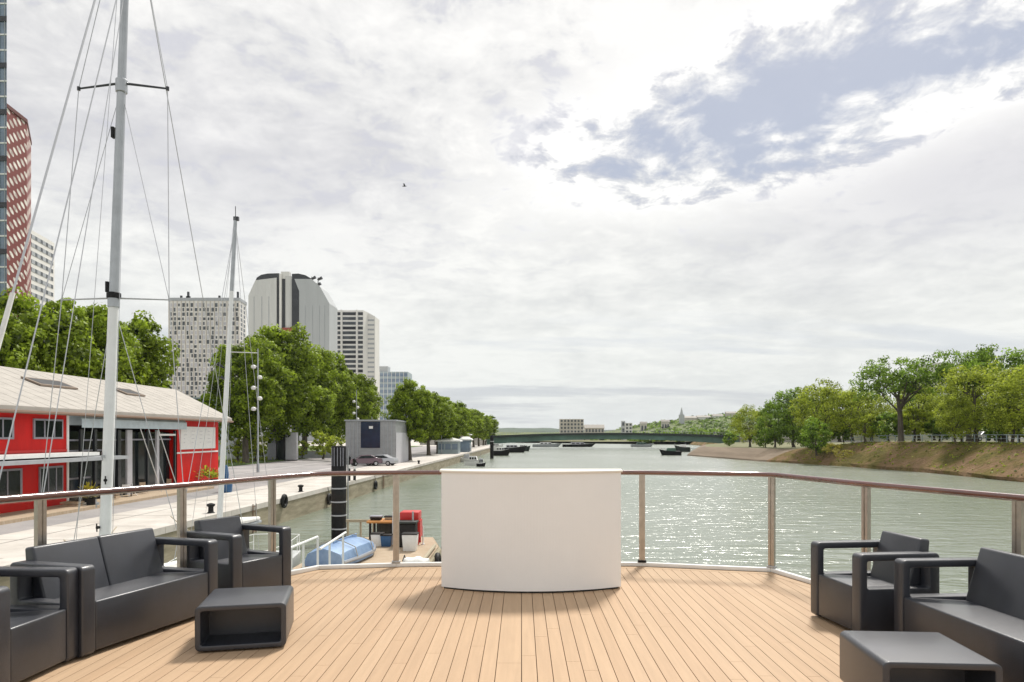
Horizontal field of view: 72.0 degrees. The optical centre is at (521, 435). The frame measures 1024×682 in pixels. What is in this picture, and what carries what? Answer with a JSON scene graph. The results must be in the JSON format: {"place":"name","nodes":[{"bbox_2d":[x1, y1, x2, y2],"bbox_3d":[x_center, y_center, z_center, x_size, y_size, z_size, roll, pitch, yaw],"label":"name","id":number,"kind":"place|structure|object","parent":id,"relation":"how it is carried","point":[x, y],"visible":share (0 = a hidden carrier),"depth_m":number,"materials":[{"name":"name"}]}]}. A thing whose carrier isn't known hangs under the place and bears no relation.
{"place":"outdoors","nodes":[
{"label":"outdoors","id":0,"kind":"place"},
{"bbox_2d":[31,230,53,311],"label":"white slab block","id":1,"kind":"structure","parent":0,"point":[42,250],"depth_m":271.47,"materials":[{"name":"grey concrete"}]},
{"bbox_2d":[168,292,246,440],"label":"hotel tower","id":2,"kind":"structure","parent":0,"point":[190,333],"depth_m":399.90,"materials":[{"name":"white concrete"}]},
{"bbox_2d":[170,303,238,394],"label":"windows","id":3,"kind":"structure","parent":2,"relation":"in","point":[216,304],"depth_m":399.88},
{"bbox_2d":[0,446,471,534],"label":"road","id":4,"kind":"structure","parent":0,"point":[325,465],"depth_m":56.67,"materials":[{"name":"concrete"}]},
{"bbox_2d":[79,482,98,504],"bbox_3d":[-22.933,3.106,37.609,1.527,1.488,1.487,0,0,0],"label":"potted plant","id":5,"kind":"object","parent":4,"relation":"on","point":[89,501],"visible":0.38,"depth_m":37.42,"materials":[{"name":"yellow plant"}]},
{"bbox_2d":[0,486,213,524],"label":"timber terrace","id":6,"kind":"structure","parent":4,"relation":"on","point":[19,516],"depth_m":36.58,"materials":[{"name":"wood"}]},
{"bbox_2d":[0,366,233,513],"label":"red quay building","id":7,"kind":"structure","parent":4,"relation":"on","point":[135,460],"depth_m":41.70,"materials":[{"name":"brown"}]},
{"bbox_2d":[0,417,13,438],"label":"window","id":8,"kind":"structure","parent":7,"relation":"in","point":[5,423],"depth_m":33.64,"materials":[{"name":"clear glass"}]},
{"bbox_2d":[0,468,22,495],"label":"window","id":9,"kind":"structure","parent":7,"relation":"in","point":[11,480],"depth_m":33.97,"materials":[{"name":"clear glass"}]},
{"bbox_2d":[33,418,62,438],"bbox_3d":[-24.645,-0.350,36.702,0.109,1.040,2.278,0,0,0],"label":"window","id":10,"kind":"structure","parent":7,"relation":"in","point":[40,426],"depth_m":36.49,"materials":[{"name":"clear glass"}]},
{"bbox_2d":[38,465,62,492],"bbox_3d":[-24.645,2.300,36.914,0.109,1.400,1.854,0,0,0],"label":"window","id":11,"kind":"structure","parent":7,"relation":"in","point":[54,480],"depth_m":36.86,"materials":[{"name":"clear glass"}]},
{"bbox_2d":[232,349,261,471],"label":"lamp post","id":12,"kind":"object","parent":4,"relation":"on","point":[258,399],"visible":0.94,"depth_m":73.93,"materials":[{"name":"metal"}]},
{"bbox_2d":[286,433,297,460],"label":"hoarding panel","id":13,"kind":"object","parent":4,"relation":"on","point":[292,447],"visible":0.82,"depth_m":108.00,"materials":[{"name":"grey metal"}]},
{"bbox_2d":[310,431,331,458],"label":"shrub","id":14,"kind":"object","parent":4,"relation":"on","point":[323,437],"visible":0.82,"depth_m":111.08,"materials":[{"name":"green plant"}]},
{"bbox_2d":[326,435,345,454],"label":"shrub","id":15,"kind":"object","parent":4,"relation":"on","point":[333,439],"visible":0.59,"depth_m":105.69,"materials":[{"name":"green plant"}]},
{"bbox_2d":[350,455,381,465],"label":"parked car","id":16,"kind":"object","parent":4,"relation":"on","point":[373,460],"visible":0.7,"depth_m":89.38,"materials":[{"name":"pink paint"}]},
{"bbox_2d":[344,420,408,463],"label":"metal pavilion","id":17,"kind":"structure","parent":4,"relation":"on","point":[377,437],"depth_m":96.00,"materials":[{"name":"white paint"}]},
{"bbox_2d":[366,454,398,465],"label":"parked car","id":18,"kind":"object","parent":4,"relation":"on","point":[387,460],"visible":0.6,"depth_m":90.17,"materials":[{"name":"silver metal"}]},
{"bbox_2d":[0,440,489,558],"bbox_3d":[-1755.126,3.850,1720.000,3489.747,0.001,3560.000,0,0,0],"label":"ground","id":19,"kind":"structure","parent":0,"point":[8,548],"depth_m":34.85,"materials":[{"name":"concrete"}]},
{"bbox_2d":[0,0,6,296],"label":"blue glass tower","id":20,"kind":"structure","parent":19,"relation":"on","point":[3,143],"depth_m":150.00,"materials":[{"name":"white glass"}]},
{"bbox_2d":[7,104,31,316],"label":"red lattice tower","id":21,"kind":"structure","parent":19,"relation":"on","point":[19,142],"depth_m":172.42,"materials":[{"name":"red"}]},
{"bbox_2d":[268,433,276,459],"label":"hoarding panel","id":22,"kind":"object","parent":19,"relation":"on","point":[272,449],"visible":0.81,"depth_m":108.00,"materials":[{"name":"grey metal"}]},
{"bbox_2d":[277,433,285,460],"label":"hoarding panel","id":23,"kind":"object","parent":19,"relation":"on","point":[281,449],"visible":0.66,"depth_m":108.00,"materials":[{"name":"black metal"}]},
{"bbox_2d":[383,377,436,460],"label":"plane tree","id":24,"kind":"object","parent":19,"relation":"on","point":[406,398],"visible":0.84,"depth_m":106.62,"materials":[{"name":"green plant"}]},
{"bbox_2d":[408,389,452,454],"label":"plane tree","id":25,"kind":"object","parent":19,"relation":"on","point":[440,426],"visible":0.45,"depth_m":137.58,"materials":[{"name":"green plant"}]},
{"bbox_2d":[432,397,459,453],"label":"plane tree","id":26,"kind":"object","parent":19,"relation":"on","point":[452,422],"visible":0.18,"depth_m":150.85,"materials":[{"name":"green plant"}]},
{"bbox_2d":[436,438,461,453],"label":"quay kiosk","id":27,"kind":"object","parent":19,"relation":"on","point":[451,446],"visible":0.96,"depth_m":150.00,"materials":[{"name":"white paint"}]},
{"bbox_2d":[448,402,466,438],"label":"plane tree","id":28,"kind":"object","parent":19,"relation":"on","point":[458,428],"visible":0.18,"depth_m":165.44,"materials":[{"name":"green plant"}]},
{"bbox_2d":[447,400,474,437],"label":"plane tree","id":29,"kind":"object","parent":19,"relation":"on","point":[465,412],"visible":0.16,"depth_m":180.55,"materials":[{"name":"green plant"}]},
{"bbox_2d":[460,437,472,451],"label":"quay kiosk","id":30,"kind":"object","parent":19,"relation":"on","point":[465,444],"visible":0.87,"depth_m":166.00,"materials":[{"name":"blue glass"}]},
{"bbox_2d":[470,408,485,446],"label":"plane tree","id":31,"kind":"object","parent":19,"relation":"on","point":[482,431],"visible":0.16,"depth_m":235.41,"materials":[{"name":"green plant"}]},
{"bbox_2d":[0,448,489,588],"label":"quay wall","id":32,"kind":"structure","parent":0,"point":[297,508],"depth_m":48.89,"materials":[{"name":"stone"}]},
{"bbox_2d":[0,447,489,565],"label":"quay coping","id":33,"kind":"object","parent":32,"relation":"on","point":[160,528],"visible":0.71,"depth_m":38.24,"materials":[{"name":"concrete"}]},
{"bbox_2d":[248,272,336,440],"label":"chamfered tower","id":34,"kind":"structure","parent":0,"point":[285,301],"depth_m":379.10,"materials":[{"name":"grey concrete"}]},
{"bbox_2d":[218,446,418,467],"bbox_3d":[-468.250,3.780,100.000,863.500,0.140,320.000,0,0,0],"label":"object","id":35,"kind":"structure","parent":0,"point":[237,464],"depth_m":102.41,"materials":[{"name":"grey concrete"}]},
{"bbox_2d":[0,313,58,371],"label":"plane tree","id":36,"kind":"object","parent":35,"relation":"on","point":[13,339],"visible":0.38,"depth_m":53.75,"materials":[{"name":"green plant"}]},
{"bbox_2d":[0,286,105,378],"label":"plane tree","id":37,"kind":"object","parent":35,"relation":"on","point":[26,312],"visible":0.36,"depth_m":57.61,"materials":[{"name":"green plant"}]},
{"bbox_2d":[30,302,137,383],"bbox_3d":[-40.056,-4.313,64.100,9.300,16.125,9.746,0,0,-32],"label":"plane tree","id":38,"kind":"object","parent":35,"relation":"on","point":[99,317],"visible":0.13,"depth_m":63.54,"materials":[{"name":"green plant"}]},
{"bbox_2d":[82,306,180,388],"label":"plane tree","id":39,"kind":"object","parent":35,"relation":"on","point":[152,368],"visible":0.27,"depth_m":70.49,"materials":[{"name":"green plant"}]},
{"bbox_2d":[218,429,256,461],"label":"shrub","id":40,"kind":"object","parent":35,"relation":"on","point":[236,448],"visible":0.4,"depth_m":99.58,"materials":[{"name":"green plant"}]},
{"bbox_2d":[197,335,289,462],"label":"plane tree","id":41,"kind":"object","parent":35,"relation":"on","point":[273,373],"visible":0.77,"depth_m":95.02,"materials":[{"name":"green plant"}]},
{"bbox_2d":[249,436,268,460],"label":"shrub","id":42,"kind":"object","parent":35,"relation":"on","point":[263,446],"visible":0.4,"depth_m":102.83,"materials":[{"name":"green plant"}]},
{"bbox_2d":[234,322,329,442],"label":"plane tree","id":43,"kind":"object","parent":35,"relation":"on","point":[301,391],"visible":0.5,"depth_m":107.56,"materials":[{"name":"green plant"}]},
{"bbox_2d":[240,451,330,457],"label":"road wall","id":44,"kind":"structure","parent":35,"relation":"on","point":[311,454],"depth_m":118.00,"materials":[{"name":"grey concrete"}]},
{"bbox_2d":[283,341,342,450],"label":"plane tree","id":45,"kind":"object","parent":35,"relation":"on","point":[330,370],"visible":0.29,"depth_m":119.37,"materials":[{"name":"green plant"}]},
{"bbox_2d":[313,351,360,450],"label":"plane tree","id":46,"kind":"object","parent":35,"relation":"on","point":[344,404],"visible":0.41,"depth_m":135.16,"materials":[{"name":"green plant"}]},
{"bbox_2d":[340,368,378,435],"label":"plane tree","id":47,"kind":"object","parent":35,"relation":"on","point":[366,408],"visible":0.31,"depth_m":151.84,"materials":[{"name":"green plant"}]},
{"bbox_2d":[359,383,385,419],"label":"plane tree","id":48,"kind":"object","parent":35,"relation":"on","point":[375,411],"visible":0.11,"depth_m":175.46,"materials":[{"name":"green plant"}]},
{"bbox_2d":[291,531,346,569],"bbox_3d":[-3.444,2.388,12.050,0.442,1.373,3.292,0,0,9],"label":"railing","id":49,"kind":"object","parent":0,"point":[328,544],"visible":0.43,"depth_m":11.99,"materials":[{"name":"metal"}]},
{"bbox_2d":[337,310,378,441],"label":"banded tower","id":50,"kind":"structure","parent":0,"point":[358,339],"depth_m":450.00,"materials":[{"name":"white concrete"}]},
{"bbox_2d":[379,366,411,440],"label":"glass office block","id":51,"kind":"structure","parent":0,"point":[388,380],"depth_m":499.85,"materials":[{"name":"glass"}]},
{"bbox_2d":[7,0,1023,429],"label":"sky","id":52,"kind":"structure","parent":0,"point":[607,213],"materials":[{"name":"white"}]},
{"bbox_2d":[496,428,606,431],"bbox_3d":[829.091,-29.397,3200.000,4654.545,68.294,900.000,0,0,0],"label":"hills","id":53,"kind":"structure","parent":0,"point":[526,429],"depth_m":2957.97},
{"bbox_2d":[495,432,613,435],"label":"hill","id":54,"kind":"structure","parent":0,"point":[508,433],"depth_m":859.01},
{"bbox_2d":[166,441,1023,592],"bbox_3d":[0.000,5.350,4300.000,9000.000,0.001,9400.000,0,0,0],"label":"water","id":55,"kind":"structure","parent":0,"point":[713,520],"depth_m":50.37,"materials":[{"name":"liquid"}]},
{"bbox_2d":[0,0,294,569],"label":"sailing yacht","id":56,"kind":"object","parent":55,"relation":"on","point":[112,291],"visible":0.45,"depth_m":11.94,"materials":[{"name":"paint"}]},
{"bbox_2d":[169,206,300,567],"bbox_3d":[-9.400,-0.760,22.833,2.599,12.820,8.466,0,0,0],"label":"sailing yacht","id":57,"kind":"object","parent":55,"relation":"on","point":[296,554],"visible":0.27,"depth_m":21.95,"materials":[{"name":"paint"}]},
{"bbox_2d":[331,446,348,539],"bbox_3d":[-9.344,3.187,35.984,0.797,5.326,0.797,0,0,-45],"label":"mooring pile","id":58,"kind":"object","parent":55,"relation":"in","point":[338,497],"visible":0.95,"depth_m":35.69,"materials":[{"name":"black metal"}]},
{"bbox_2d":[292,537,440,568],"bbox_3d":[-5.573,5.055,26.750,4.846,1.290,10.500,0,0,0],"label":"work pontoon","id":59,"kind":"object","parent":55,"relation":"on","point":[430,549],"visible":0.16,"depth_m":27.50,"materials":[{"name":"wood"}]},
{"bbox_2d":[305,533,375,565],"bbox_3d":[-6.536,4.137,26.486,1.838,0.825,4.186,0,0,9],"label":"covered dinghy","id":60,"kind":"object","parent":59,"relation":"on","point":[357,549],"visible":0.88,"depth_m":25.07,"materials":[{"name":"blue fabric"}]},
{"bbox_2d":[366,518,391,539],"bbox_3d":[-6.042,4.125,30.550,1.148,0.949,1.100,0,0,0],"label":"work bench","id":61,"kind":"object","parent":59,"relation":"on","point":[384,525],"visible":0.45,"depth_m":30.90,"materials":[{"name":"orange wood"}]},
{"bbox_2d":[380,534,392,546],"bbox_3d":[-5.620,4.349,29.300,0.477,0.498,0.405,0,0,0],"label":"storage bin","id":62,"kind":"object","parent":59,"relation":"on","point":[386,540],"visible":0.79,"depth_m":29.13,"materials":[{"name":"blue plastic"}]},
{"bbox_2d":[399,511,418,546],"bbox_3d":[-4.725,3.874,29.260,0.800,1.448,0.720,0,0,0],"label":"engine box","id":63,"kind":"object","parent":59,"relation":"on","point":[408,525],"visible":0.65,"depth_m":28.95,"materials":[{"name":"black metal"}]},
{"bbox_2d":[401,532,418,550],"bbox_3d":[-4.461,4.244,28.200,0.636,0.708,0.540,0,0,0],"label":"storage bin","id":64,"kind":"object","parent":59,"relation":"on","point":[409,541],"visible":1,"depth_m":27.97,"materials":[{"name":"white paint"}]},
{"bbox_2d":[400,510,421,544],"bbox_3d":[-4.707,3.909,30.050,0.841,1.381,0.900,0,0,0],"label":"hooded stand","id":65,"kind":"object","parent":59,"relation":"on","point":[405,514],"visible":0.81,"depth_m":29.64,"materials":[{"name":"red paint"}]},
{"bbox_2d":[487,430,738,444],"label":"steel bridge","id":66,"kind":"structure","parent":55,"relation":"in","point":[523,437],"depth_m":292.00,"materials":[{"name":"green"}]},
{"bbox_2d":[553,439,690,441],"bbox_3d":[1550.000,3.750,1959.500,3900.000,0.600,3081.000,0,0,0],"label":"ground","id":67,"kind":"structure","parent":0,"point":[616,440],"depth_m":493.32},
{"bbox_2d":[559,419,583,432],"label":"apartment block","id":68,"kind":"structure","parent":67,"relation":"on","point":[569,425],"depth_m":620.00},
{"bbox_2d":[584,425,604,439],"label":"house","id":69,"kind":"structure","parent":67,"relation":"on","point":[587,428],"depth_m":640.00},
{"bbox_2d":[562,412,780,442],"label":"woodland","id":70,"kind":"object","parent":67,"relation":"on","point":[706,431],"visible":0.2,"depth_m":851.07,"materials":[{"name":"green plant"}]},
{"bbox_2d":[687,445,799,461],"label":"embankment","id":71,"kind":"structure","parent":0,"point":[758,454],"depth_m":161.29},
{"bbox_2d":[607,409,982,436],"bbox_3d":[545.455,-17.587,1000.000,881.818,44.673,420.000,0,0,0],"label":"hillside","id":72,"kind":"structure","parent":0,"point":[680,426],"depth_m":878.33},
{"bbox_2d":[689,441,1023,481],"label":"river bank","id":73,"kind":"structure","parent":0,"point":[921,460],"depth_m":105.01,"materials":[{"name":"soil"}]},
{"bbox_2d":[799,416,832,455],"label":"overhanging bush","id":74,"kind":"object","parent":73,"relation":"on","point":[808,430],"visible":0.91,"depth_m":130.44,"materials":[{"name":"green plant"}]},
{"bbox_2d":[792,440,1023,476],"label":"bank scrub","id":75,"kind":"object","parent":73,"relation":"on","point":[952,442],"visible":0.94,"depth_m":105.62,"materials":[{"name":"green plant"}]},
{"bbox_2d":[933,391,979,441],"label":"leafy tree","id":76,"kind":"object","parent":73,"relation":"on","point":[952,428],"visible":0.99,"depth_m":103.07,"materials":[{"name":"green plant"}]},
{"bbox_2d":[705,441,1023,448],"bbox_3d":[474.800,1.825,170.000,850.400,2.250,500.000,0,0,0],"label":"ground","id":77,"kind":"structure","parent":0,"point":[785,445],"depth_m":192.58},
{"bbox_2d":[727,404,769,446],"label":"leafy tree","id":78,"kind":"object","parent":77,"relation":"on","point":[738,425],"visible":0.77,"depth_m":176.96,"materials":[{"name":"green plant"}]},
{"bbox_2d":[752,428,773,447],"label":"bank shrub","id":79,"kind":"object","parent":77,"relation":"on","point":[761,440],"visible":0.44,"depth_m":169.83,"materials":[{"name":"green plant"}]},
{"bbox_2d":[754,401,789,446],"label":"leafy tree","id":80,"kind":"object","parent":77,"relation":"on","point":[776,438],"visible":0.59,"depth_m":164.69,"materials":[{"name":"green plant"}]},
{"bbox_2d":[764,386,821,447],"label":"leafy tree","id":81,"kind":"object","parent":77,"relation":"on","point":[792,432],"visible":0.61,"depth_m":157.11,"materials":[{"name":"green plant"}]},
{"bbox_2d":[788,377,864,444],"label":"leafy tree","id":82,"kind":"object","parent":77,"relation":"on","point":[825,394],"visible":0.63,"depth_m":140.82,"materials":[{"name":"green plant"}]},
{"bbox_2d":[833,422,854,442],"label":"bank shrub","id":83,"kind":"object","parent":77,"relation":"on","point":[845,434],"visible":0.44,"depth_m":139.45,"materials":[{"name":"green plant"}]},
{"bbox_2d":[821,385,881,440],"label":"leafy tree","id":84,"kind":"object","parent":77,"relation":"on","point":[846,395],"visible":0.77,"depth_m":132.91,"materials":[{"name":"green plant"}]},
{"bbox_2d":[850,414,877,441],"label":"shrub","id":85,"kind":"object","parent":77,"relation":"on","point":[869,422],"visible":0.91,"depth_m":127.56,"materials":[{"name":"green plant"}]},
{"bbox_2d":[852,390,896,440],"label":"leafy tree","id":86,"kind":"object","parent":77,"relation":"on","point":[883,408],"visible":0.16,"depth_m":144.03,"materials":[{"name":"green plant"}]},
{"bbox_2d":[870,411,904,441],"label":"bank shrub","id":87,"kind":"object","parent":77,"relation":"on","point":[887,429],"visible":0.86,"depth_m":125.47,"materials":[{"name":"green plant"}]},
{"bbox_2d":[848,355,949,440],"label":"open tree","id":88,"kind":"object","parent":77,"relation":"on","point":[905,381],"visible":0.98,"depth_m":118.11,"materials":[{"name":"green plant"}]},
{"bbox_2d":[892,404,935,441],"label":"shrub","id":89,"kind":"object","parent":77,"relation":"on","point":[913,425],"visible":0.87,"depth_m":123.65,"materials":[{"name":"green plant"}]},
{"bbox_2d":[891,383,949,440],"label":"leafy tree","id":90,"kind":"object","parent":77,"relation":"on","point":[930,407],"visible":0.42,"depth_m":126.35,"materials":[{"name":"green plant"}]},
{"bbox_2d":[923,415,950,441],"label":"bank shrub","id":91,"kind":"object","parent":77,"relation":"on","point":[933,431],"visible":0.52,"depth_m":121.76,"materials":[{"name":"green plant"}]},
{"bbox_2d":[851,434,1023,442],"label":"bank railing","id":92,"kind":"object","parent":77,"relation":"on","point":[912,438],"visible":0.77,"depth_m":114.55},
{"bbox_2d":[854,431,1023,440],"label":"white boundary wall","id":93,"kind":"structure","parent":77,"relation":"on","point":[868,439],"depth_m":144.60,"materials":[{"name":"concrete"}]},
{"bbox_2d":[918,344,1009,441],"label":"open tree","id":94,"kind":"object","parent":77,"relation":"on","point":[952,365],"visible":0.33,"depth_m":115.35,"materials":[{"name":"green plant"}]},
{"bbox_2d":[931,356,1019,441],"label":"leafy tree","id":95,"kind":"object","parent":77,"relation":"on","point":[964,377],"visible":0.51,"depth_m":105.11,"materials":[{"name":"green plant"}]},
{"bbox_2d":[963,347,1023,441],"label":"open tree","id":96,"kind":"object","parent":77,"relation":"on","point":[1014,360],"visible":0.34,"depth_m":110.02,"materials":[{"name":"green plant"}]},
{"bbox_2d":[978,414,1020,441],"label":"bank shrub","id":97,"kind":"object","parent":77,"relation":"on","point":[985,431],"visible":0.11,"depth_m":111.99,"materials":[{"name":"green plant"}]},
{"bbox_2d":[981,377,1023,441],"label":"leafy tree","id":98,"kind":"object","parent":77,"relation":"on","point":[995,418],"visible":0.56,"depth_m":97.88,"materials":[{"name":"green plant"}]},
{"bbox_2d":[986,364,1023,432],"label":"leafy tree","id":99,"kind":"object","parent":77,"relation":"on","point":[1014,374],"visible":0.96,"depth_m":94.76,"materials":[{"name":"green plant"}]},
{"bbox_3d":[0.000,3.570,2.625,8.700,3.520,11.249,0,0,0],"label":"ship hull","id":100,"kind":"object","parent":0,"visible":0},
{"bbox_2d":[20,566,851,681],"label":"deck","id":101,"kind":"structure","parent":100,"relation":"on","point":[421,624],"depth_m":5.23,"materials":[{"name":"brown"}]},
{"bbox_2d":[0,566,77,681],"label":"outdoor armchair","id":102,"kind":"object","parent":101,"relation":"on","point":[35,639],"visible":1,"depth_m":4.44,"materials":[{"name":"grey plastic"}]},
{"bbox_2d":[10,528,217,657],"bbox_3d":[-3.059,1.135,5.418,0.644,0.701,1.320,0,0,16],"label":"outdoor sofa","id":103,"kind":"object","parent":101,"relation":"on","point":[130,585],"visible":0.83,"depth_m":5.31,"materials":[{"name":"grey plastic"}]},
{"bbox_2d":[187,515,290,588],"bbox_3d":[-2.664,1.135,6.627,0.644,0.701,0.700,0,0,26],"label":"outdoor armchair","id":104,"kind":"object","parent":101,"relation":"on","point":[241,563],"visible":0.81,"depth_m":6.54,"materials":[{"name":"grey plastic"}]},
{"bbox_2d":[195,585,293,651],"bbox_3d":[-2.020,1.331,5.190,0.600,0.310,0.600,0,0,-13],"label":"coffee table","id":105,"kind":"object","parent":101,"relation":"on","point":[242,618],"visible":1,"depth_m":5.12,"materials":[{"name":"grey plastic"}]},
{"bbox_2d":[0,470,1023,583],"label":"deck railing","id":106,"kind":"object","parent":101,"relation":"on","point":[39,500],"visible":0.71,"depth_m":7.15,"materials":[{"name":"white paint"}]},
{"bbox_2d":[440,469,622,592],"bbox_3d":[0.095,0.918,6.942,1.849,1.161,0.555,0,0,0],"label":"bar counter","id":107,"kind":"object","parent":101,"relation":"on","point":[530,530],"visible":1,"depth_m":6.73,"materials":[{"name":"white plastic"}]},
{"bbox_2d":[811,531,939,630],"bbox_3d":[2.770,1.135,5.568,0.644,0.701,0.700,0,0,-7],"label":"outdoor armchair","id":108,"kind":"object","parent":101,"relation":"on","point":[859,597],"visible":0.8,"depth_m":5.36,"materials":[{"name":"grey plastic"}]},
{"bbox_2d":[840,631,1002,681],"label":"coffee table","id":109,"kind":"object","parent":101,"relation":"on","point":[880,656],"visible":1,"depth_m":3.90,"materials":[{"name":"grey plastic"}]},
{"bbox_2d":[894,547,1023,681],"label":"outdoor sofa","id":110,"kind":"object","parent":101,"relation":"on","point":[983,616],"visible":0.86,"depth_m":4.65,"materials":[{"name":"grey plastic"}]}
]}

